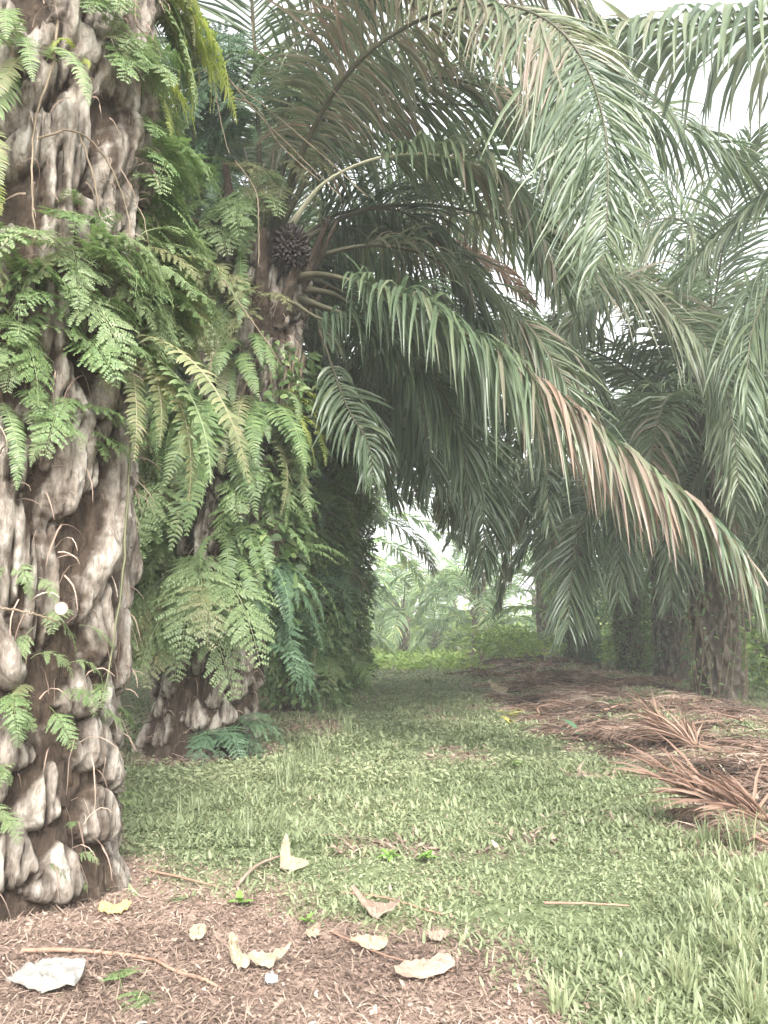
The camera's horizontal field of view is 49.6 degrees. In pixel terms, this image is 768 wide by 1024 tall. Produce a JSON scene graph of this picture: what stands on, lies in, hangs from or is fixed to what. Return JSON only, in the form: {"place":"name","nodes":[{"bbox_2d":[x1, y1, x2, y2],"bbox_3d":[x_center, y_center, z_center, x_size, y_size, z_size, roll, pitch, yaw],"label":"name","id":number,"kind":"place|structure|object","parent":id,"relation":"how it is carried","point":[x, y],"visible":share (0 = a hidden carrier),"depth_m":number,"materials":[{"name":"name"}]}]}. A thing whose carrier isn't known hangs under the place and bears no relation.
{"place":"outdoors","nodes":[
{"label":"outdoors","id":0,"kind":"place"},
{"bbox_2d":[0,640,767,1023],"bbox_3d":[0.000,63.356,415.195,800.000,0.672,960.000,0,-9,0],"label":"ground","id":1,"kind":"structure","parent":0,"point":[378,874],"depth_m":3.46,"materials":[{"name":"soil"}]},
{"bbox_2d":[6,957,85,992],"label":"dry leaf","id":2,"kind":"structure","parent":1,"relation":"on","point":[43,975],"depth_m":2.60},
{"bbox_2d":[0,0,404,922],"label":"oil palm","id":3,"kind":"object","parent":1,"relation":"on","point":[62,518],"visible":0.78,"depth_m":3.61,"materials":[{"name":"brown plant"}]},
{"bbox_2d":[0,762,24,845],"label":"fern","id":4,"kind":"object","parent":3,"relation":"attached to","point":[3,815],"visible":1,"depth_m":3.19,"materials":[{"name":"green plant"}]},
{"bbox_2d":[0,401,46,489],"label":"fern","id":5,"kind":"object","parent":3,"relation":"attached to","point":[14,437],"visible":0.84,"depth_m":3.36,"materials":[{"name":"green plant"}]},
{"bbox_2d":[0,563,58,601],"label":"fern","id":6,"kind":"object","parent":3,"relation":"attached to","point":[29,580],"visible":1,"depth_m":3.36,"materials":[{"name":"green plant"}]},
{"bbox_2d":[31,21,58,244],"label":"hanging vine","id":7,"kind":"object","parent":3,"relation":"hanging from","point":[46,84],"visible":0.97,"depth_m":3.59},
{"bbox_2d":[0,8,93,120],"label":"fern","id":8,"kind":"object","parent":3,"relation":"attached to","point":[7,14],"visible":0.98,"depth_m":3.47,"materials":[{"name":"green plant"}]},
{"bbox_2d":[0,684,98,749],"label":"fern","id":9,"kind":"object","parent":3,"relation":"attached to","point":[19,721],"visible":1,"depth_m":3.28,"materials":[{"name":"green plant"}]},
{"bbox_2d":[0,318,108,427],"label":"fern","id":10,"kind":"object","parent":3,"relation":"attached to","point":[4,357],"visible":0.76,"depth_m":3.39,"materials":[{"name":"green plant"}]},
{"bbox_2d":[15,607,114,684],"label":"fern","id":11,"kind":"object","parent":3,"relation":"attached to","point":[22,644],"visible":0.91,"depth_m":3.38,"materials":[{"name":"green plant"}]},
{"bbox_2d":[0,222,147,406],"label":"fern","id":12,"kind":"object","parent":3,"relation":"attached to","point":[22,263],"visible":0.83,"depth_m":3.45,"materials":[{"name":"green plant"}]},
{"bbox_2d":[13,389,138,459],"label":"fern","id":13,"kind":"object","parent":3,"relation":"attached to","point":[63,414],"visible":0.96,"depth_m":3.42,"materials":[{"name":"green plant"}]},
{"bbox_2d":[33,188,122,257],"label":"fern","id":14,"kind":"object","parent":3,"relation":"attached to","point":[76,216],"visible":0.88,"depth_m":3.64,"materials":[{"name":"green plant"}]},
{"bbox_2d":[0,214,174,371],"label":"fern","id":15,"kind":"object","parent":3,"relation":"attached to","point":[83,292],"visible":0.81,"depth_m":3.57,"materials":[{"name":"green plant"}]},
{"bbox_2d":[62,285,152,395],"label":"fern","id":16,"kind":"object","parent":3,"relation":"attached to","point":[109,363],"visible":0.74,"depth_m":3.56,"materials":[{"name":"green plant"}]},
{"bbox_2d":[78,0,141,73],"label":"fern","id":17,"kind":"object","parent":3,"relation":"attached to","point":[104,3],"visible":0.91,"depth_m":3.84,"materials":[{"name":"green plant"}]},
{"bbox_2d":[101,345,131,709],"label":"hanging vine","id":18,"kind":"object","parent":3,"relation":"attached to","point":[125,527],"visible":0.69,"depth_m":3.73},
{"bbox_2d":[103,28,186,107],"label":"fern","id":19,"kind":"object","parent":3,"relation":"attached to","point":[152,68],"visible":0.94,"depth_m":4.05,"materials":[{"name":"green plant"}]},
{"bbox_2d":[143,108,186,179],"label":"fern","id":20,"kind":"object","parent":3,"relation":"attached to","point":[161,124],"visible":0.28,"depth_m":4.35,"materials":[{"name":"green plant"}]},
{"bbox_2d":[124,289,207,385],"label":"fern","id":21,"kind":"object","parent":3,"relation":"attached to","point":[176,332],"visible":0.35,"depth_m":4.07,"materials":[{"name":"green plant"}]},
{"bbox_2d":[122,268,212,392],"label":"fern","id":22,"kind":"object","parent":3,"relation":"attached to","point":[165,293],"visible":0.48,"depth_m":4.02,"materials":[{"name":"green plant"}]},
{"bbox_2d":[136,193,206,315],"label":"fern","id":23,"kind":"object","parent":3,"relation":"attached to","point":[141,223],"visible":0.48,"depth_m":4.19,"materials":[{"name":"green plant"}]},
{"bbox_2d":[150,57,194,156],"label":"fern","id":24,"kind":"object","parent":3,"relation":"attached to","point":[182,101],"visible":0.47,"depth_m":4.35,"materials":[{"name":"green plant"}]},
{"bbox_2d":[129,172,221,341],"bbox_3d":[-1.133,-1.301,4.324,0.548,0.753,0.810,3,-9,-16],"label":"fern","id":25,"kind":"object","parent":3,"relation":"attached to","point":[177,230],"visible":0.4,"depth_m":4.23,"materials":[{"name":"green plant"}]},
{"bbox_2d":[134,114,223,262],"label":"fern","id":26,"kind":"object","parent":3,"relation":"attached to","point":[183,174],"visible":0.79,"depth_m":4.27,"materials":[{"name":"green plant"}]},
{"bbox_2d":[112,333,250,502],"bbox_3d":[-0.930,-0.429,3.726,0.684,0.864,0.321,-2,-9,12],"label":"fern","id":27,"kind":"object","parent":3,"relation":"attached to","point":[172,377],"visible":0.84,"depth_m":3.70,"materials":[{"name":"green plant"}]},
{"bbox_2d":[139,253,232,382],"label":"fern","id":28,"kind":"object","parent":3,"relation":"attached to","point":[187,309],"visible":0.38,"depth_m":4.20,"materials":[{"name":"green plant"}]},
{"bbox_2d":[139,239,238,380],"bbox_3d":[-1.007,-1.023,4.248,0.519,0.734,0.752,2,-9,-11],"label":"fern","id":29,"kind":"object","parent":3,"relation":"attached to","point":[187,283],"visible":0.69,"depth_m":4.15,"materials":[{"name":"green plant"}]},
{"bbox_2d":[156,0,236,123],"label":"fern","id":30,"kind":"object","parent":3,"relation":"attached to","point":[168,21],"visible":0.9,"depth_m":4.55,"materials":[{"name":"green plant"}]},
{"bbox_2d":[185,713,285,764],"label":"fern","id":31,"kind":"object","parent":1,"relation":"on","point":[238,739],"visible":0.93,"depth_m":7.44,"materials":[{"name":"green plant"}]},
{"bbox_2d":[228,932,249,968],"bbox_3d":[-0.493,1.469,2.785,0.045,0.083,0.128,6,-10,-35],"label":"dry husk","id":32,"kind":"object","parent":1,"relation":"on","point":[238,958],"visible":1,"depth_m":2.77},
{"bbox_2d":[137,20,428,601],"bbox_3d":[-5.082,-2.163,12.271,11.472,10.512,10.734,0,-9,0],"label":"oil palm","id":33,"kind":"object","parent":1,"relation":"on","point":[391,499],"visible":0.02,"depth_m":11.37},
{"bbox_2d":[255,732,321,786],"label":"grass tuft","id":34,"kind":"object","parent":1,"relation":"on","point":[287,775],"visible":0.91,"depth_m":6.31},
{"bbox_2d":[302,650,374,711],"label":"fern","id":35,"kind":"object","parent":1,"relation":"on","point":[359,668],"visible":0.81,"depth_m":12.13,"materials":[{"name":"green plant"}]},
{"bbox_2d":[135,183,577,689],"bbox_3d":[-1.077,-0.996,18.357,10.840,9.923,9.606,-3,-9,21],"label":"oil palm","id":36,"kind":"object","parent":1,"relation":"on","point":[410,500],"visible":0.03,"depth_m":14.97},
{"bbox_2d":[327,489,379,689],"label":"creeper","id":37,"kind":"object","parent":36,"relation":"attached to","point":[360,643],"visible":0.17,"depth_m":17.70,"materials":[{"name":"green plant"}]},
{"bbox_2d":[131,51,623,711],"bbox_3d":[-1.312,-1.454,13.667,11.071,9.431,10.212,0,-9,0],"label":"oil palm","id":38,"kind":"object","parent":1,"relation":"on","point":[475,541],"visible":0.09,"depth_m":12.35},
{"bbox_2d":[258,413,361,711],"bbox_3d":[-1.220,0.708,12.599,1.862,4.628,1.081,1,-9,-9],"label":"creeper","id":39,"kind":"object","parent":38,"relation":"attached to","point":[340,545],"visible":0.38,"depth_m":12.51,"materials":[{"name":"green plant"}]},
{"bbox_2d":[282,492,360,567],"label":"fern","id":40,"kind":"object","parent":38,"relation":"attached to","point":[322,541],"visible":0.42,"depth_m":12.35,"materials":[{"name":"green plant"}]},
{"bbox_2d":[297,456,356,506],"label":"fern","id":41,"kind":"object","parent":38,"relation":"attached to","point":[348,474],"visible":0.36,"depth_m":12.37,"materials":[{"name":"green plant"}]},
{"bbox_2d":[307,567,366,640],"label":"fern","id":42,"kind":"object","parent":38,"relation":"attached to","point":[336,580],"visible":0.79,"depth_m":12.42,"materials":[{"name":"green plant"}]},
{"bbox_2d":[354,552,412,613],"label":"oil palm","id":43,"kind":"object","parent":1,"relation":"on","point":[390,570],"visible":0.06,"depth_m":46.85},
{"bbox_2d":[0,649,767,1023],"bbox_3d":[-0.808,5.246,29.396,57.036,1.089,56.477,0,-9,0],"label":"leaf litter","id":44,"kind":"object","parent":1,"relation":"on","point":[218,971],"visible":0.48,"depth_m":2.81,"materials":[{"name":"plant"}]},
{"bbox_2d":[20,947,174,971],"bbox_3d":[-0.961,1.522,2.854,0.603,0.029,0.092,-2,-9,15],"label":"stick","id":45,"kind":"object","parent":44,"relation":"on","point":[69,949],"visible":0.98,"depth_m":2.88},
{"bbox_2d":[51,967,162,1012],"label":"fern","id":46,"kind":"object","parent":44,"relation":"on","point":[129,972],"visible":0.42,"depth_m":2.52,"materials":[{"name":"green plant"}]},
{"bbox_2d":[249,941,291,968],"bbox_3d":[-0.378,1.474,2.768,0.144,0.069,0.042,2,-9,-14],"label":"dry husk","id":47,"kind":"object","parent":44,"relation":"on","point":[262,958],"visible":1,"depth_m":2.77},
{"bbox_2d":[351,934,387,949],"bbox_3d":[-0.051,1.523,2.948,0.131,0.050,0.056,0,-9,0],"label":"dry husk","id":48,"kind":"object","parent":44,"relation":"on","point":[368,941],"visible":1,"depth_m":2.94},
{"bbox_2d":[664,804,767,845],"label":"dead frond","id":49,"kind":"object","parent":44,"relation":"on","point":[689,810],"visible":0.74,"depth_m":4.62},
{"bbox_2d":[355,436,446,578],"bbox_3d":[-2.557,0.687,29.923,10.017,10.072,9.778,0,-9,0],"label":"oil palm","id":50,"kind":"object","parent":1,"relation":"on","point":[418,547],"visible":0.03,"depth_m":31.80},
{"bbox_2d":[372,496,442,592],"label":"oil palm","id":51,"kind":"object","parent":1,"relation":"on","point":[403,559],"visible":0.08,"depth_m":38.54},
{"bbox_2d":[360,558,483,651],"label":"oil palm","id":52,"kind":"object","parent":1,"relation":"on","point":[400,640],"visible":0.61,"depth_m":50.84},
{"bbox_2d":[394,953,454,978],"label":"dry fallen leaf","id":53,"kind":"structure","parent":1,"relation":"on","point":[436,964],"depth_m":2.69,"materials":[{"name":"beige plant"}]},
{"bbox_2d":[381,568,487,650],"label":"oil palm","id":54,"kind":"object","parent":1,"relation":"on","point":[433,640],"visible":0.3,"depth_m":58.81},
{"bbox_2d":[106,647,767,1023],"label":"grass","id":55,"kind":"structure","parent":1,"relation":"on","point":[306,837],"depth_m":4.64,"materials":[{"name":"plant"}]},
{"bbox_2d":[280,833,307,869],"bbox_3d":[-0.452,1.613,3.938,0.101,0.142,0.177,8,-12,-43],"label":"dry husk","id":56,"kind":"object","parent":55,"relation":"on","point":[288,861],"visible":1,"depth_m":3.92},
{"bbox_2d":[351,885,399,918],"bbox_3d":[-0.036,1.545,3.289,0.226,0.096,0.065,-5,-10,31],"label":"dry husk","id":57,"kind":"object","parent":55,"relation":"on","point":[376,909],"visible":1,"depth_m":3.28,"materials":[{"name":"beige plant"}]},
{"bbox_2d":[132,583,759,670],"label":"undergrowth","id":58,"kind":"object","parent":1,"relation":"on","point":[433,658],"visible":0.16,"depth_m":37.12,"materials":[{"name":"green plant"}]},
{"bbox_2d":[368,461,524,553],"bbox_3d":[-1.370,0.142,24.265,10.074,9.450,11.068,0,-9,0],"label":"oil palm","id":59,"kind":"object","parent":1,"relation":"on","point":[378,521],"visible":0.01,"depth_m":27.90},
{"bbox_2d":[395,541,497,649],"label":"oil palm","id":60,"kind":"object","parent":1,"relation":"on","point":[456,562],"visible":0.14,"depth_m":67.20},
{"bbox_2d":[132,0,767,759],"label":"oil palm","id":61,"kind":"object","parent":1,"relation":"on","point":[542,114],"visible":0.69,"depth_m":7.89,"materials":[{"name":"green plant"}]},
{"bbox_2d":[134,510,179,603],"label":"fern","id":62,"kind":"object","parent":61,"relation":"attached to","point":[151,544],"visible":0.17,"depth_m":7.80,"materials":[{"name":"green plant"}]},
{"bbox_2d":[138,385,187,498],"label":"fern","id":63,"kind":"object","parent":61,"relation":"attached to","point":[154,457],"visible":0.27,"depth_m":8.09,"materials":[{"name":"green plant"}]},
{"bbox_2d":[131,595,199,688],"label":"fern","id":64,"kind":"object","parent":61,"relation":"attached to","point":[162,652],"visible":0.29,"depth_m":7.35,"materials":[{"name":"green plant"}]},
{"bbox_2d":[132,473,200,581],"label":"fern","id":65,"kind":"object","parent":61,"relation":"attached to","point":[148,525],"visible":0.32,"depth_m":7.37,"materials":[{"name":"green plant"}]},
{"bbox_2d":[135,386,204,498],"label":"fern","id":66,"kind":"object","parent":61,"relation":"attached to","point":[170,435],"visible":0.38,"depth_m":7.79,"materials":[{"name":"green plant"}]},
{"bbox_2d":[130,551,277,702],"bbox_3d":[-1.725,0.989,7.377,1.601,1.381,0.876,-2,-9,14],"label":"fern","id":67,"kind":"object","parent":61,"relation":"attached to","point":[190,590],"visible":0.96,"depth_m":7.31,"materials":[{"name":"green plant"}]},
{"bbox_2d":[162,395,250,550],"bbox_3d":[-1.650,-0.415,7.527,0.854,1.582,0.584,7,-11,-40],"label":"fern","id":68,"kind":"object","parent":61,"relation":"attached to","point":[213,419],"visible":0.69,"depth_m":7.40,"materials":[{"name":"green plant"}]},
{"bbox_2d":[161,18,267,195],"bbox_3d":[-1.825,-4.319,8.873,1.109,1.538,2.401,2,-9,-11],"label":"fern","id":69,"kind":"object","parent":61,"relation":"attached to","point":[203,103],"visible":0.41,"depth_m":8.40,"materials":[{"name":"green plant"}]},
{"bbox_2d":[183,235,252,351],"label":"fern","id":70,"kind":"object","parent":61,"relation":"attached to","point":[223,265],"visible":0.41,"depth_m":7.98,"materials":[{"name":"green plant"}]},
{"bbox_2d":[175,87,268,228],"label":"fern","id":71,"kind":"object","parent":61,"relation":"attached to","point":[230,135],"visible":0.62,"depth_m":8.38,"materials":[{"name":"green plant"}]},
{"bbox_2d":[183,333,277,424],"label":"fern","id":72,"kind":"object","parent":61,"relation":"attached to","point":[224,362],"visible":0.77,"depth_m":7.74,"materials":[{"name":"green plant"}]},
{"bbox_2d":[178,157,289,261],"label":"fern","id":73,"kind":"object","parent":61,"relation":"attached to","point":[239,209],"visible":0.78,"depth_m":8.01,"materials":[{"name":"green plant"}]},
{"bbox_2d":[191,261,292,369],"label":"fern","id":74,"kind":"object","parent":61,"relation":"attached to","point":[209,289],"visible":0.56,"depth_m":7.89,"materials":[{"name":"green plant"}]},
{"bbox_2d":[218,47,287,106],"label":"fern","id":75,"kind":"object","parent":61,"relation":"attached to","point":[259,70],"visible":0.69,"depth_m":8.41,"materials":[{"name":"green plant"}]},
{"bbox_2d":[196,515,310,622],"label":"fern","id":76,"kind":"object","parent":61,"relation":"attached to","point":[231,564],"visible":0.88,"depth_m":7.64,"materials":[{"name":"green plant"}]},
{"bbox_2d":[207,454,321,541],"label":"fern","id":77,"kind":"object","parent":61,"relation":"attached to","point":[231,496],"visible":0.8,"depth_m":7.68,"materials":[{"name":"green plant"}]},
{"bbox_2d":[227,395,313,526],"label":"fern","id":78,"kind":"object","parent":61,"relation":"attached to","point":[297,443],"visible":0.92,"depth_m":7.62,"materials":[{"name":"green plant"}]},
{"bbox_2d":[243,554,323,646],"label":"fern","id":79,"kind":"object","parent":61,"relation":"attached to","point":[278,587],"visible":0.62,"depth_m":7.85,"materials":[{"name":"green plant"}]},
{"bbox_2d":[228,330,342,639],"bbox_3d":[-0.929,-0.223,8.174,0.804,2.938,1.364,-3,-9,20],"label":"creeper","id":80,"kind":"object","parent":61,"relation":"attached to","point":[292,380],"visible":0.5,"depth_m":8.08,"materials":[{"name":"green plant"}]},
{"bbox_2d":[239,148,331,223],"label":"fern","id":81,"kind":"object","parent":61,"relation":"attached to","point":[270,191],"visible":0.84,"depth_m":8.16,"materials":[{"name":"green plant"}]},
{"bbox_2d":[261,609,326,712],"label":"fern","id":82,"kind":"object","parent":61,"relation":"attached to","point":[291,657],"visible":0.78,"depth_m":8.17,"materials":[{"name":"green plant"}]},
{"bbox_2d":[278,388,349,466],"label":"fern","id":83,"kind":"object","parent":61,"relation":"attached to","point":[297,401],"visible":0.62,"depth_m":8.12,"materials":[{"name":"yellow plant"}]},
{"bbox_2d":[281,543,354,626],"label":"fern","id":84,"kind":"object","parent":61,"relation":"attached to","point":[325,548],"visible":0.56,"depth_m":8.35,"materials":[{"name":"green plant"}]},
{"bbox_2d":[377,532,535,652],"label":"oil palm","id":85,"kind":"object","parent":1,"relation":"on","point":[476,609],"visible":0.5,"depth_m":45.32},
{"bbox_2d":[406,555,536,653],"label":"oil palm","id":86,"kind":"object","parent":1,"relation":"on","point":[453,622],"visible":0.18,"depth_m":50.29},
{"bbox_2d":[472,622,541,660],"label":"shrub","id":87,"kind":"object","parent":1,"relation":"on","point":[482,646],"visible":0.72,"depth_m":32.35,"materials":[{"name":"green plant"}]},
{"bbox_2d":[430,483,649,650],"bbox_3d":[7.504,1.906,38.667,10.896,9.413,9.383,5,-10,-31],"label":"oil palm","id":88,"kind":"object","parent":1,"relation":"on","point":[539,621],"visible":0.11,"depth_m":38.48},
{"bbox_2d":[528,965,581,1016],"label":"grass tuft","id":89,"kind":"object","parent":1,"relation":"on","point":[563,1002],"visible":0.91,"depth_m":2.47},
{"bbox_2d":[434,458,688,661],"bbox_3d":[6.412,1.520,28.514,10.300,7.461,9.567,5,-10,-28],"label":"oil palm","id":90,"kind":"object","parent":1,"relation":"on","point":[483,578],"visible":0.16,"depth_m":27.88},
{"bbox_2d":[554,556,604,663],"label":"creeper","id":91,"kind":"object","parent":90,"relation":"attached to","point":[594,645],"visible":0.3,"depth_m":27.85,"materials":[{"name":"green plant"}]},
{"bbox_2d":[471,541,689,661],"bbox_3d":[8.566,4.162,34.184,9.593,6.642,9.845,-5,-10,28],"label":"oil palm","id":92,"kind":"object","parent":1,"relation":"on","point":[517,607],"visible":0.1,"depth_m":34.36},
{"bbox_2d":[428,112,767,699],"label":"oil palm","id":93,"kind":"object","parent":1,"relation":"on","point":[691,449],"visible":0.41,"depth_m":13.60,"materials":[{"name":"plant"}]},
{"bbox_2d":[670,471,767,696],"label":"creeper","id":94,"kind":"object","parent":93,"relation":"attached to","point":[698,614],"visible":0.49,"depth_m":14.70,"materials":[{"name":"green plant"}]},
{"bbox_2d":[451,356,766,672],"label":"oil palm","id":95,"kind":"object","parent":1,"relation":"on","point":[543,574],"visible":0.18,"depth_m":24.82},
{"bbox_2d":[598,541,653,672],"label":"creeper","id":96,"kind":"object","parent":95,"relation":"attached to","point":[642,602],"visible":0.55,"depth_m":24.80,"materials":[{"name":"green plant"}]},
{"bbox_2d":[456,643,767,843],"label":"dead leaflets","id":97,"kind":"object","parent":1,"relation":"on","point":[572,692],"visible":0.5,"depth_m":10.75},
{"bbox_2d":[594,968,655,1012],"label":"grass tuft","id":98,"kind":"object","parent":1,"relation":"on","point":[628,997],"visible":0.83,"depth_m":2.46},
{"bbox_2d":[484,299,767,681],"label":"oil palm","id":99,"kind":"object","parent":1,"relation":"on","point":[673,637],"visible":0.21,"depth_m":20.96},
{"bbox_2d":[640,523,695,671],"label":"creeper","id":100,"kind":"object","parent":99,"relation":"attached to","point":[681,644],"visible":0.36,"depth_m":20.90,"materials":[{"name":"green plant"}]},
{"bbox_2d":[554,0,767,452],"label":"oil palm","id":101,"kind":"object","parent":1,"relation":"on","point":[634,30],"visible":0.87,"depth_m":9.12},
{"bbox_2d":[653,924,715,992],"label":"grass tuft","id":102,"kind":"object","parent":1,"relation":"on","point":[684,973],"visible":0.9,"depth_m":2.65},
{"bbox_2d":[610,730,767,822],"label":"dead frond","id":103,"kind":"object","parent":1,"relation":"on","point":[713,794],"visible":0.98,"depth_m":4.86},
{"bbox_2d":[617,683,767,759],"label":"dead frond","id":104,"kind":"object","parent":1,"relation":"on","point":[662,726],"visible":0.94,"depth_m":8.01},
{"bbox_2d":[693,947,767,1021],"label":"grass tuft","id":105,"kind":"object","parent":1,"relation":"on","point":[744,995],"visible":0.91,"depth_m":2.47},
{"bbox_2d":[705,900,766,959],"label":"grass tuft","id":106,"kind":"object","parent":1,"relation":"on","point":[734,937],"visible":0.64,"depth_m":2.88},
{"bbox_2d":[711,803,766,854],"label":"grass tuft","id":107,"kind":"object","parent":1,"relation":"on","point":[737,842],"visible":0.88,"depth_m":4.28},
{"bbox_2d":[738,604,767,687],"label":"shrub","id":108,"kind":"object","parent":1,"relation":"on","point":[749,644],"visible":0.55,"depth_m":17.45,"materials":[{"name":"green plant"}]},
{"bbox_2d":[138,0,767,636],"label":"sky","id":109,"kind":"structure","parent":0,"point":[630,8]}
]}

